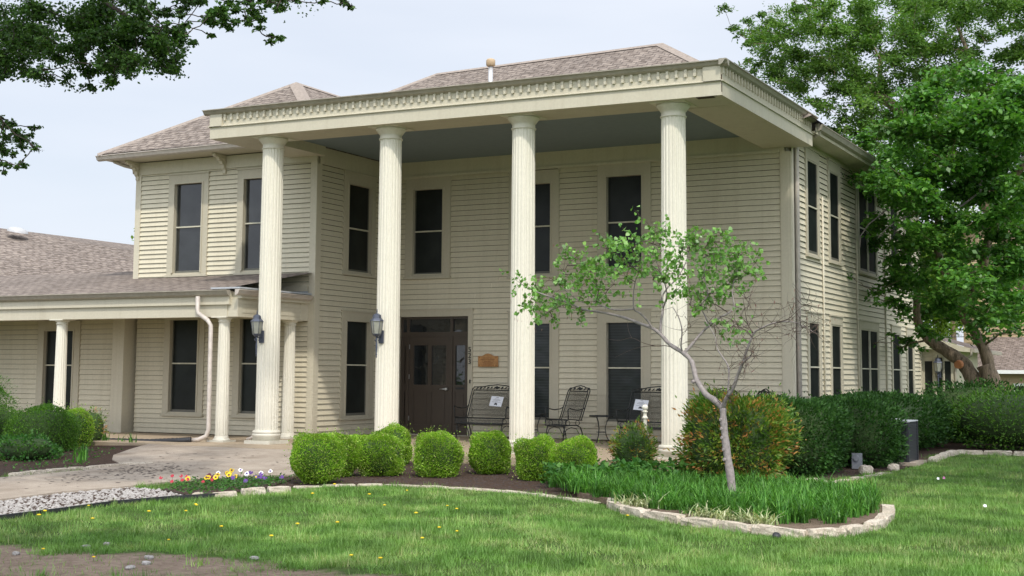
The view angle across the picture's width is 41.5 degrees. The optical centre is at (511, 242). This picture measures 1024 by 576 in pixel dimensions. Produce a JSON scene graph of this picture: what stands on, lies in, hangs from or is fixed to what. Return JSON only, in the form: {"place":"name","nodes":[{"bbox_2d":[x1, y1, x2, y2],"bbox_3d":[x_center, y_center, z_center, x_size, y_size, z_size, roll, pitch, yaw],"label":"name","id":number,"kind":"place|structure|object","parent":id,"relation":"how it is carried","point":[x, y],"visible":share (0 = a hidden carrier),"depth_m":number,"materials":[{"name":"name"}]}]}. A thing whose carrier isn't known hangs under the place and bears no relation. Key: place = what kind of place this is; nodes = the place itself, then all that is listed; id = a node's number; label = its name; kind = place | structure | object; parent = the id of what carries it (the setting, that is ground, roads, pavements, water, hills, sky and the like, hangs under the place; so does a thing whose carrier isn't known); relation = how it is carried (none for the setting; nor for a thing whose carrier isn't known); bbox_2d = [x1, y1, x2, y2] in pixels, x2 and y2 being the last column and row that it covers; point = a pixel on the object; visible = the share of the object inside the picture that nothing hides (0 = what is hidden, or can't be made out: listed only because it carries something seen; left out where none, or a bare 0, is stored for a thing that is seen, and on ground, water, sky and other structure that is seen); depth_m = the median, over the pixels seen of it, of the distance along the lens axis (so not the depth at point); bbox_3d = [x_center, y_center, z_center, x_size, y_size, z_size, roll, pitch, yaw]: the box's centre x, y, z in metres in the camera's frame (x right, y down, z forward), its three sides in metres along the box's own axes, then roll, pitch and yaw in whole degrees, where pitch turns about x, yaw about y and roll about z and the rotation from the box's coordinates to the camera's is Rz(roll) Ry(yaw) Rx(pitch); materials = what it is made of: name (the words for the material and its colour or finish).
{"place":"outdoors","nodes":[
{"label":"outdoors","id":0,"kind":"place"},
{"bbox_2d":[88,432,677,470],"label":"porch floor","id":1,"kind":"structure","parent":0,"point":[239,443],"depth_m":25.36,"materials":[{"name":"concrete"}]},
{"bbox_2d":[453,384,509,437],"bbox_3d":[-0.491,3.452,27.713,1.240,1.113,0.846,-2,-6,27],"label":"garden bench","id":2,"kind":"object","parent":1,"relation":"on","point":[465,423],"visible":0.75,"depth_m":27.89,"materials":[{"name":"black metal"}]},
{"bbox_2d":[489,396,503,406],"bbox_3d":[-0.320,3.251,27.776,0.280,0.220,0.006,2,-29,28],"label":"paper notice","id":3,"kind":"object","parent":2,"relation":"attached to","point":[496,401],"visible":1,"depth_m":27.77,"materials":[{"name":"paper"}]},
{"bbox_2d":[545,385,589,440],"bbox_3d":[1.111,3.393,26.988,0.615,1.112,0.846,-5,-7,41],"label":"garden chair","id":4,"kind":"object","parent":1,"relation":"on","point":[552,425],"visible":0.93,"depth_m":27.06,"materials":[{"name":"black metal"}]},
{"bbox_2d":[589,415,612,442],"bbox_3d":[1.744,3.643,26.507,0.470,0.534,0.470,-2,-6,27],"label":"side table","id":5,"kind":"object","parent":1,"relation":"on","point":[597,416],"visible":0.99,"depth_m":26.41,"materials":[{"name":"black metal"}]},
{"bbox_2d":[616,386,660,437],"bbox_3d":[2.700,3.313,26.051,1.240,1.113,0.846,-2,-6,27],"label":"garden bench","id":6,"kind":"object","parent":1,"relation":"on","point":[649,421],"visible":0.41,"depth_m":26.33,"materials":[{"name":"black metal"}]},
{"bbox_2d":[633,399,648,409],"bbox_3d":[2.507,3.148,26.301,0.280,0.220,0.006,2,-29,28],"label":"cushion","id":7,"kind":"object","parent":6,"relation":"attached to","point":[638,404],"visible":0.91,"depth_m":26.31,"materials":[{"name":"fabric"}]},
{"bbox_2d":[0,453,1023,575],"bbox_3d":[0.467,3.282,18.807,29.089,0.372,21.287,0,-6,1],"label":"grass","id":8,"kind":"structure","parent":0,"point":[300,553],"depth_m":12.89,"materials":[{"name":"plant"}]},
{"bbox_2d":[0,438,1023,575],"bbox_3d":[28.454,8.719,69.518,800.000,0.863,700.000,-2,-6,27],"label":"ground","id":9,"kind":"structure","parent":0,"point":[160,565],"depth_m":12.05,"materials":[{"name":"plant"}]},
{"bbox_2d":[0,445,141,476],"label":"garden bed","id":10,"kind":"object","parent":9,"relation":"on","point":[106,458],"visible":0.41,"depth_m":21.87,"materials":[{"name":"soil"}]},
{"bbox_2d":[0,376,20,413],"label":"conifer shrub","id":11,"kind":"object","parent":10,"relation":"on","point":[3,393],"visible":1,"depth_m":24.09,"materials":[{"name":"green plant"}]},
{"bbox_2d":[0,404,22,444],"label":"boxwood shrub","id":12,"kind":"object","parent":10,"relation":"on","point":[3,417],"visible":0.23,"depth_m":24.96,"materials":[{"name":"green plant"}]},
{"bbox_2d":[0,429,63,461],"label":"leafy perennial","id":13,"kind":"object","parent":10,"relation":"on","point":[25,447],"visible":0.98,"depth_m":22.05,"materials":[{"name":"green plant"}]},
{"bbox_2d":[0,397,84,450],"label":"boxwood shrub","id":14,"kind":"object","parent":10,"relation":"on","point":[57,426],"visible":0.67,"depth_m":23.76,"materials":[{"name":"green plant"}]},
{"bbox_2d":[70,446,83,462],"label":"iris clump","id":15,"kind":"object","parent":10,"relation":"on","point":[79,458],"visible":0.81,"depth_m":21.58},
{"bbox_2d":[65,401,98,447],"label":"boxwood shrub","id":16,"kind":"object","parent":10,"relation":"on","point":[88,428],"visible":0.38,"depth_m":25.08,"materials":[{"name":"green plant"}]},
{"bbox_2d":[85,405,115,440],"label":"nandina shrub","id":17,"kind":"object","parent":10,"relation":"on","point":[99,427],"visible":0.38,"depth_m":25.86,"materials":[{"name":"green plant"}]},
{"bbox_2d":[101,437,190,441],"bbox_3d":[-7.513,3.811,26.185,3.241,0.198,0.186,-2,-6,26],"label":"drain pipe","id":18,"kind":"object","parent":10,"relation":"on","point":[185,439],"visible":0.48,"depth_m":25.64,"materials":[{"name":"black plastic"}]},
{"bbox_2d":[0,487,180,514],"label":"gravel","id":19,"kind":"structure","parent":9,"relation":"on","point":[31,503],"depth_m":16.34,"materials":[{"name":"gravel"}]},
{"bbox_2d":[0,493,217,519],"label":"lawn edging","id":20,"kind":"object","parent":9,"relation":"on","point":[20,514],"visible":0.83,"depth_m":15.51,"materials":[{"name":"black plastic"}]},
{"bbox_2d":[0,444,295,500],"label":"walkway","id":21,"kind":"structure","parent":9,"relation":"on","point":[214,460],"depth_m":20.11,"materials":[{"name":"concrete"}]},
{"bbox_2d":[4,456,286,488],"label":"leaf litter","id":22,"kind":"object","parent":21,"relation":"on","point":[133,471],"visible":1,"depth_m":19.83,"materials":[{"name":"plant"}]},
{"bbox_2d":[0,0,355,175],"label":"elm tree","id":23,"kind":"object","parent":9,"relation":"on","point":[85,26],"visible":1,"depth_m":15.82,"materials":[{"name":"green plant"}]},
{"bbox_2d":[213,491,236,497],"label":"edging stone","id":24,"kind":"object","parent":9,"relation":"on","point":[228,493],"visible":0.66,"depth_m":16.59,"materials":[{"name":"stone"}]},
{"bbox_2d":[163,476,296,494],"bbox_3d":[-3.791,3.211,17.983,1.288,0.040,2.863,0,-6,6],"label":"flower bed","id":25,"kind":"object","parent":9,"relation":"on","point":[236,489],"visible":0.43,"depth_m":17.60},
{"bbox_2d":[0,447,293,493],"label":"weeds","id":26,"kind":"object","parent":25,"relation":"on","point":[194,488],"visible":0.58,"depth_m":18.84,"materials":[{"name":"green plant"}]},
{"bbox_2d":[172,474,287,490],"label":"flower foliage","id":27,"kind":"object","parent":25,"relation":"on","point":[229,481],"visible":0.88,"depth_m":17.84,"materials":[{"name":"green plant"}]},
{"bbox_2d":[241,487,265,495],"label":"edging stone","id":28,"kind":"object","parent":9,"relation":"on","point":[257,490],"visible":0.68,"depth_m":16.81,"materials":[{"name":"stone"}]},
{"bbox_2d":[267,486,290,493],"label":"edging stone","id":29,"kind":"object","parent":9,"relation":"on","point":[274,489],"visible":0.66,"depth_m":17.05,"materials":[{"name":"stone"}]},
{"bbox_2d":[1,461,923,503],"bbox_3d":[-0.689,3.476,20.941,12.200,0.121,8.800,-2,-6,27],"label":"garden bed","id":30,"kind":"object","parent":9,"relation":"on","point":[425,479],"visible":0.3,"depth_m":18.74,"materials":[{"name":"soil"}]},
{"bbox_2d":[283,425,351,483],"bbox_3d":[-2.643,2.895,18.349,0.937,0.869,0.928,-2,-6,27],"label":"boxwood shrub","id":31,"kind":"object","parent":30,"relation":"on","point":[316,458],"visible":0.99,"depth_m":18.14,"materials":[{"name":"green plant"}]},
{"bbox_2d":[324,428,363,476],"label":"boxwood shrub","id":32,"kind":"object","parent":30,"relation":"on","point":[353,458],"visible":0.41,"depth_m":19.27,"materials":[{"name":"green plant"}]},
{"bbox_2d":[356,426,415,476],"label":"boxwood shrub","id":33,"kind":"object","parent":30,"relation":"on","point":[382,454],"visible":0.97,"depth_m":19.35,"materials":[{"name":"green plant"}]},
{"bbox_2d":[369,420,413,464],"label":"boxwood shrub","id":34,"kind":"object","parent":30,"relation":"on","point":[399,430],"visible":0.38,"depth_m":21.45,"materials":[{"name":"green plant"}]},
{"bbox_2d":[406,428,470,477],"bbox_3d":[-1.038,3.032,19.404,0.948,0.849,0.949,-2,-6,27],"label":"boxwood shrub","id":35,"kind":"object","parent":30,"relation":"on","point":[440,453],"visible":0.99,"depth_m":19.20,"materials":[{"name":"green plant"}]},
{"bbox_2d":[459,425,514,474],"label":"boxwood shrub","id":36,"kind":"object","parent":30,"relation":"on","point":[489,453],"visible":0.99,"depth_m":19.69,"materials":[{"name":"green plant"}]},
{"bbox_2d":[507,422,561,480],"bbox_3d":[0.383,2.958,18.878,0.880,0.899,0.838,-2,-6,27],"label":"boxwood shrub","id":37,"kind":"object","parent":30,"relation":"on","point":[531,455],"visible":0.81,"depth_m":18.68,"materials":[{"name":"green plant"}]},
{"bbox_2d":[541,428,606,471],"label":"boxwood shrub","id":38,"kind":"object","parent":30,"relation":"on","point":[579,449],"visible":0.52,"depth_m":18.19,"materials":[{"name":"green plant"}]},
{"bbox_2d":[601,415,662,469],"bbox_3d":[1.804,3.006,19.752,0.870,0.994,0.955,3,-6,-26],"label":"nandina shrub","id":39,"kind":"object","parent":30,"relation":"on","point":[634,441],"visible":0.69,"depth_m":19.64,"materials":[{"name":"green plant"}]},
{"bbox_2d":[661,380,806,480],"bbox_3d":[3.107,2.677,18.781,1.876,1.593,1.675,-2,-6,27],"label":"nandina shrub","id":40,"kind":"object","parent":30,"relation":"on","point":[759,440],"visible":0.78,"depth_m":18.35,"materials":[{"name":"green plant"}]},
{"bbox_2d":[742,386,858,476],"bbox_3d":[3.940,2.840,20.142,2.225,1.421,2.400,-2,-6,27],"label":"holly shrub","id":41,"kind":"object","parent":30,"relation":"on","point":[824,436],"visible":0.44,"depth_m":19.46,"materials":[{"name":"green plant"}]},
{"bbox_2d":[796,392,912,468],"bbox_3d":[5.169,3.013,21.556,2.324,1.301,1.648,-2,-6,27],"label":"holly shrub","id":42,"kind":"object","parent":30,"relation":"on","point":[877,437],"visible":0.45,"depth_m":20.90,"materials":[{"name":"green plant"}]},
{"bbox_2d":[852,453,862,468],"bbox_3d":[5.259,3.324,20.631,0.144,0.234,0.104,-2,-6,27],"label":"utility meter","id":43,"kind":"object","parent":30,"relation":"on","point":[857,463],"visible":0.96,"depth_m":20.60,"materials":[{"name":"metal"}]},
{"bbox_2d":[859,465,873,473],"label":"boulder","id":44,"kind":"object","parent":30,"relation":"on","point":[865,468],"visible":0.64,"depth_m":19.88,"materials":[{"name":"stone"}]},
{"bbox_2d":[874,418,927,466],"bbox_3d":[6.135,3.231,21.974,1.000,0.770,0.960,-2,-6,27],"label":"air conditioner","id":45,"kind":"object","parent":30,"relation":"on","point":[912,459],"visible":0.26,"depth_m":21.70,"materials":[{"name":"metal"}]},
{"bbox_2d":[0,43,1001,459],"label":"two storey house","id":46,"kind":"structure","parent":9,"relation":"on","point":[314,229],"depth_m":27.88,"materials":[{"name":"paint"}]},
{"bbox_2d":[35,320,81,409],"bbox_3d":[-10.231,2.832,30.555,1.340,2.145,0.160,-2,-6,27],"label":"window","id":47,"kind":"structure","parent":46,"relation":"in","point":[46,346],"depth_m":30.68,"materials":[{"name":"paint"}]},
{"bbox_2d":[160,318,205,416],"bbox_3d":[-7.033,2.569,29.060,1.150,2.285,0.160,-2,-6,27],"label":"window","id":48,"kind":"structure","parent":46,"relation":"in","point":[184,338],"depth_m":29.11,"materials":[{"name":"glass"}]},
{"bbox_2d":[164,171,210,277],"bbox_3d":[-7.012,-0.393,29.348,1.150,2.264,0.160,-2,-6,27],"label":"window","id":49,"kind":"structure","parent":46,"relation":"in","point":[188,200],"depth_m":29.39,"materials":[{"name":"glass"}]},
{"bbox_2d":[229,318,256,417],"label":"window","id":50,"kind":"structure","parent":46,"relation":"in","point":[244,371],"depth_m":28.31,"materials":[{"name":"glass"}]},
{"bbox_2d":[233,167,261,274],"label":"window","id":51,"kind":"structure","parent":46,"relation":"in","point":[249,187],"depth_m":28.60,"materials":[{"name":"paint"}]},
{"bbox_2d":[250,310,263,355],"bbox_3d":[-4.726,1.680,25.125,0.218,0.869,0.292,-2,-6,27],"label":"wall lantern","id":52,"kind":"object","parent":46,"relation":"attached to","point":[256,321],"depth_m":25.07,"materials":[{"name":"metal"}]},
{"bbox_2d":[339,310,375,419],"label":"window","id":53,"kind":"structure","parent":46,"relation":"in","point":[357,339],"depth_m":28.94,"materials":[{"name":"glass"}]},
{"bbox_2d":[341,169,377,277],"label":"window","id":54,"kind":"structure","parent":46,"relation":"in","point":[360,189],"depth_m":29.24,"materials":[{"name":"glass"}]},
{"bbox_2d":[370,310,383,357],"bbox_3d":[-2.377,1.597,23.900,0.218,0.869,0.292,-2,-6,27],"label":"wall lantern","id":55,"kind":"object","parent":46,"relation":"attached to","point":[376,320],"depth_m":23.85,"materials":[{"name":"metal"}]},
{"bbox_2d":[403,176,451,279],"bbox_3d":[-1.826,-0.333,29.634,1.188,2.245,0.160,-2,-6,27],"label":"window","id":56,"kind":"structure","parent":46,"relation":"in","point":[428,200],"depth_m":29.68,"materials":[{"name":"glass"}]},
{"bbox_2d":[398,308,473,436],"bbox_3d":[-1.685,2.793,29.245,1.980,2.740,0.200,-2,-6,27],"label":"front door","id":57,"kind":"structure","parent":46,"relation":"in","point":[436,375],"depth_m":29.27,"materials":[{"name":"paint"}]},
{"bbox_2d":[478,354,497,366],"bbox_3d":[-0.506,2.474,28.589,0.470,0.275,0.041,-2,-6,27],"label":"plaque","id":58,"kind":"object","parent":46,"relation":"attached to","point":[488,360],"visible":1,"depth_m":28.57,"materials":[{"name":"brown wood"}]},
{"bbox_2d":[507,169,559,278],"bbox_3d":[0.473,-0.391,28.433,1.220,2.260,0.160,-2,-6,27],"label":"window","id":59,"kind":"structure","parent":46,"relation":"in","point":[547,185],"depth_m":28.34,"materials":[{"name":"glass"}]},
{"bbox_2d":[507,310,559,424],"bbox_3d":[0.451,2.578,28.144,1.220,2.355,0.160,-2,-6,27],"label":"window","id":60,"kind":"structure","parent":46,"relation":"in","point":[546,338],"depth_m":28.04,"materials":[{"name":"glass"}]},
{"bbox_2d":[595,308,651,426],"bbox_3d":[2.259,2.499,27.202,1.200,2.355,0.160,-2,-6,27],"label":"window","id":61,"kind":"structure","parent":46,"relation":"in","point":[619,371],"depth_m":27.27,"materials":[{"name":"glass"}]},
{"bbox_2d":[596,162,651,272],"bbox_3d":[2.287,-0.519,27.492,1.215,2.260,0.160,-2,-6,27],"label":"window","id":62,"kind":"structure","parent":46,"relation":"in","point":[620,187],"depth_m":27.56,"materials":[{"name":"glass"}]},
{"bbox_2d":[804,147,822,259],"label":"window","id":63,"kind":"structure","parent":46,"relation":"in","point":[812,182],"depth_m":27.27,"materials":[{"name":"glass"}]},
{"bbox_2d":[806,311,822,397],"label":"window","id":64,"kind":"structure","parent":46,"relation":"in","point":[815,381],"depth_m":26.98,"materials":[{"name":"glass"}]},
{"bbox_2d":[826,158,843,266],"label":"window","id":65,"kind":"structure","parent":46,"relation":"in","point":[833,168],"depth_m":28.80,"materials":[{"name":"paint"}]},
{"bbox_2d":[828,314,843,395],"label":"window","id":66,"kind":"structure","parent":46,"relation":"in","point":[836,324],"depth_m":28.51,"materials":[{"name":"glass"}]},
{"bbox_2d":[857,181,878,278],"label":"window","id":67,"kind":"structure","parent":46,"relation":"in","point":[867,262],"depth_m":31.25,"materials":[{"name":"glass"}]},
{"bbox_2d":[859,319,879,391],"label":"window","id":68,"kind":"structure","parent":46,"relation":"in","point":[868,330],"depth_m":31.12,"materials":[{"name":"glass"}]},
{"bbox_2d":[888,207,898,275],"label":"window","id":69,"kind":"structure","parent":46,"relation":"in","point":[892,212],"depth_m":34.02,"materials":[{"name":"glass"}]},
{"bbox_2d":[890,325,901,392],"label":"window","id":70,"kind":"structure","parent":46,"relation":"in","point":[896,358],"depth_m":33.73,"materials":[{"name":"glass"}]},
{"bbox_2d":[905,327,915,399],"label":"window","id":71,"kind":"structure","parent":46,"relation":"in","point":[910,353],"depth_m":35.24,"materials":[{"name":"paint"}]},
{"bbox_2d":[933,355,942,386],"bbox_3d":[11.395,3.429,36.170,0.231,0.901,0.310,-2,-6,27],"label":"wall lantern","id":72,"kind":"object","parent":46,"relation":"attached to","point":[937,362],"depth_m":36.11,"materials":[{"name":"glass"}]},
{"bbox_2d":[0,451,1023,575],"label":"coarse grass","id":73,"kind":"structure","parent":9,"relation":"on","point":[595,563],"depth_m":12.75,"materials":[{"name":"plant"}]},
{"bbox_2d":[608,501,629,512],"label":"edging stone","id":74,"kind":"object","parent":9,"relation":"on","point":[620,505],"visible":0.48,"depth_m":15.03,"materials":[{"name":"stone"}]},
{"bbox_2d":[621,507,650,517],"bbox_3d":[1.343,2.925,14.640,0.142,0.127,0.451,4,-7,-24],"label":"edging stone","id":75,"kind":"object","parent":9,"relation":"on","point":[638,511],"visible":0.61,"depth_m":14.58,"materials":[{"name":"stone"}]},
{"bbox_2d":[643,510,685,523],"bbox_3d":[1.598,2.885,14.168,0.146,0.130,0.605,4,-7,-31],"label":"edging stone","id":76,"kind":"object","parent":9,"relation":"on","point":[670,517],"visible":0.68,"depth_m":14.10,"materials":[{"name":"stone"}]},
{"bbox_2d":[680,517,720,529],"bbox_3d":[1.915,2.845,13.708,0.147,0.129,0.490,3,-8,-38],"label":"edging stone","id":77,"kind":"object","parent":9,"relation":"on","point":[700,521],"visible":0.6,"depth_m":13.65,"materials":[{"name":"stone"}]},
{"bbox_2d":[576,486,882,529],"bbox_3d":[2.693,3.013,15.616,3.292,0.167,5.563,2,-6,-13],"label":"raised bed","id":78,"kind":"object","parent":9,"relation":"on","point":[816,523],"visible":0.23,"depth_m":13.71,"materials":[{"name":"soil"}]},
{"bbox_2d":[539,455,698,485],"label":"broadleaf plants","id":79,"kind":"object","parent":78,"relation":"on","point":[618,465],"visible":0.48,"depth_m":18.05,"materials":[{"name":"green plant"}]},
{"bbox_2d":[610,492,656,504],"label":"variegated clump","id":80,"kind":"object","parent":78,"relation":"on","point":[627,499],"visible":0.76,"depth_m":15.06,"materials":[{"name":"plant"}]},
{"bbox_2d":[609,492,665,508],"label":"variegated clump","id":81,"kind":"object","parent":78,"relation":"on","point":[642,503],"visible":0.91,"depth_m":14.80,"materials":[{"name":"plant"}]},
{"bbox_2d":[498,205,831,491],"bbox_3d":[2.031,1.389,17.410,5.070,3.645,2.068,-4,-7,40],"label":"redbud tree","id":82,"kind":"object","parent":78,"relation":"on","point":[692,243],"visible":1,"depth_m":17.22,"materials":[{"name":"green plant"}]},
{"bbox_2d":[682,500,719,518],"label":"variegated clump","id":83,"kind":"object","parent":78,"relation":"on","point":[698,514],"visible":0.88,"depth_m":13.87,"materials":[{"name":"plant"}]},
{"bbox_2d":[543,461,886,523],"bbox_3d":[2.725,2.802,15.767,3.484,0.416,5.119,3,-6,-23],"label":"liriope","id":84,"kind":"object","parent":78,"relation":"on","point":[795,500],"visible":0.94,"depth_m":14.87,"materials":[{"name":"plant"}]},
{"bbox_2d":[692,505,747,520],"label":"variegated clump","id":85,"kind":"object","parent":78,"relation":"on","point":[721,516],"visible":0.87,"depth_m":13.59,"materials":[{"name":"plant"}]},
{"bbox_2d":[722,506,784,523],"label":"variegated clump","id":86,"kind":"object","parent":78,"relation":"on","point":[743,519],"visible":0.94,"depth_m":13.47,"materials":[{"name":"plant"}]},
{"bbox_2d":[744,509,783,525],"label":"variegated clump","id":87,"kind":"object","parent":78,"relation":"on","point":[762,519],"visible":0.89,"depth_m":13.27,"materials":[{"name":"plant"}]},
{"bbox_2d":[716,520,752,533],"bbox_3d":[2.206,2.815,13.340,0.146,0.128,0.429,7,-7,-38],"label":"edging stone","id":88,"kind":"object","parent":9,"relation":"on","point":[727,524],"visible":0.55,"depth_m":13.29,"materials":[{"name":"stone"}]},
{"bbox_2d":[751,524,807,538],"bbox_3d":[2.569,2.786,12.985,0.572,0.128,0.147,-1,-7,39],"label":"edging stone","id":89,"kind":"object","parent":9,"relation":"on","point":[764,529],"visible":0.63,"depth_m":12.96,"materials":[{"name":"stone"}]},
{"bbox_2d":[806,527,846,538],"bbox_3d":[2.984,2.775,12.863,0.387,0.130,0.146,2,-6,-18],"label":"edging stone","id":90,"kind":"object","parent":9,"relation":"on","point":[814,532],"visible":0.59,"depth_m":12.81,"materials":[{"name":"stone"}]},
{"bbox_2d":[839,524,874,536],"bbox_3d":[3.350,2.799,13.137,0.143,0.129,0.541,-3,-9,40],"label":"edging stone","id":91,"kind":"object","parent":9,"relation":"on","point":[858,528],"visible":0.59,"depth_m":13.03,"materials":[{"name":"stone"}]},
{"bbox_2d":[714,0,1023,292],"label":"tall tree","id":92,"kind":"object","parent":9,"relation":"on","point":[865,30],"visible":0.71,"depth_m":36.59,"materials":[{"name":"green plant"}]},
{"bbox_2d":[864,518,887,530],"bbox_3d":[3.641,2.834,13.549,0.143,0.128,0.450,-3,-5,28],"label":"edging stone","id":93,"kind":"object","parent":9,"relation":"on","point":[880,522],"visible":0.56,"depth_m":13.48,"materials":[{"name":"stone"}]},
{"bbox_2d":[875,513,894,525],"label":"edging stone","id":94,"kind":"object","parent":9,"relation":"on","point":[887,516],"visible":0.47,"depth_m":13.90,"materials":[{"name":"stone"}]},
{"bbox_2d":[842,55,1023,389],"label":"mulberry tree","id":95,"kind":"object","parent":9,"relation":"on","point":[994,122],"visible":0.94,"depth_m":28.70,"materials":[{"name":"green plant"}]},
{"bbox_2d":[920,233,983,343],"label":"tree","id":96,"kind":"object","parent":9,"relation":"on","point":[943,329],"visible":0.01,"depth_m":53.81,"materials":[{"name":"green plant"}]},
{"bbox_2d":[922,201,981,344],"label":"tree","id":97,"kind":"object","parent":9,"relation":"on","point":[953,335],"depth_m":74.53,"materials":[{"name":"green plant"}]},
{"bbox_2d":[958,450,982,454],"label":"edging stone","id":98,"kind":"object","parent":9,"relation":"on","point":[977,452],"visible":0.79,"depth_m":23.94,"materials":[{"name":"stone"}]},
{"bbox_2d":[919,441,1023,459],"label":"side bed","id":99,"kind":"object","parent":9,"relation":"on","point":[948,446],"visible":0.18,"depth_m":25.50,"materials":[{"name":"soil"}]},
{"bbox_2d":[822,387,954,450],"bbox_3d":[6.903,3.360,25.565,2.780,1.280,5.038,-2,-6,27],"label":"holly shrub","id":100,"kind":"object","parent":99,"relation":"on","point":[932,422],"visible":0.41,"depth_m":24.83,"materials":[{"name":"green plant"}]},
{"bbox_2d":[917,375,1022,444],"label":"wild shrub","id":101,"kind":"object","parent":99,"relation":"on","point":[953,391],"visible":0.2,"depth_m":27.15,"materials":[{"name":"green plant"}]},
{"bbox_2d":[939,379,1023,450],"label":"wild shrub","id":102,"kind":"object","parent":99,"relation":"on","point":[994,420],"visible":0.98,"depth_m":25.02,"materials":[{"name":"green plant"}]},
{"bbox_2d":[949,212,1023,392],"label":"neighbour house","id":103,"kind":"structure","parent":9,"relation":"on","point":[1009,362],"depth_m":54.14,"materials":[{"name":"beige"}]},
{"bbox_2d":[983,450,1012,455],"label":"edging stone","id":104,"kind":"object","parent":9,"relation":"on","point":[985,452],"visible":0.78,"depth_m":23.84,"materials":[{"name":"stone"}]},
{"bbox_2d":[0,0,1023,346],"label":"sky","id":105,"kind":"structure","parent":0,"point":[378,46],"materials":[{"name":"white"}]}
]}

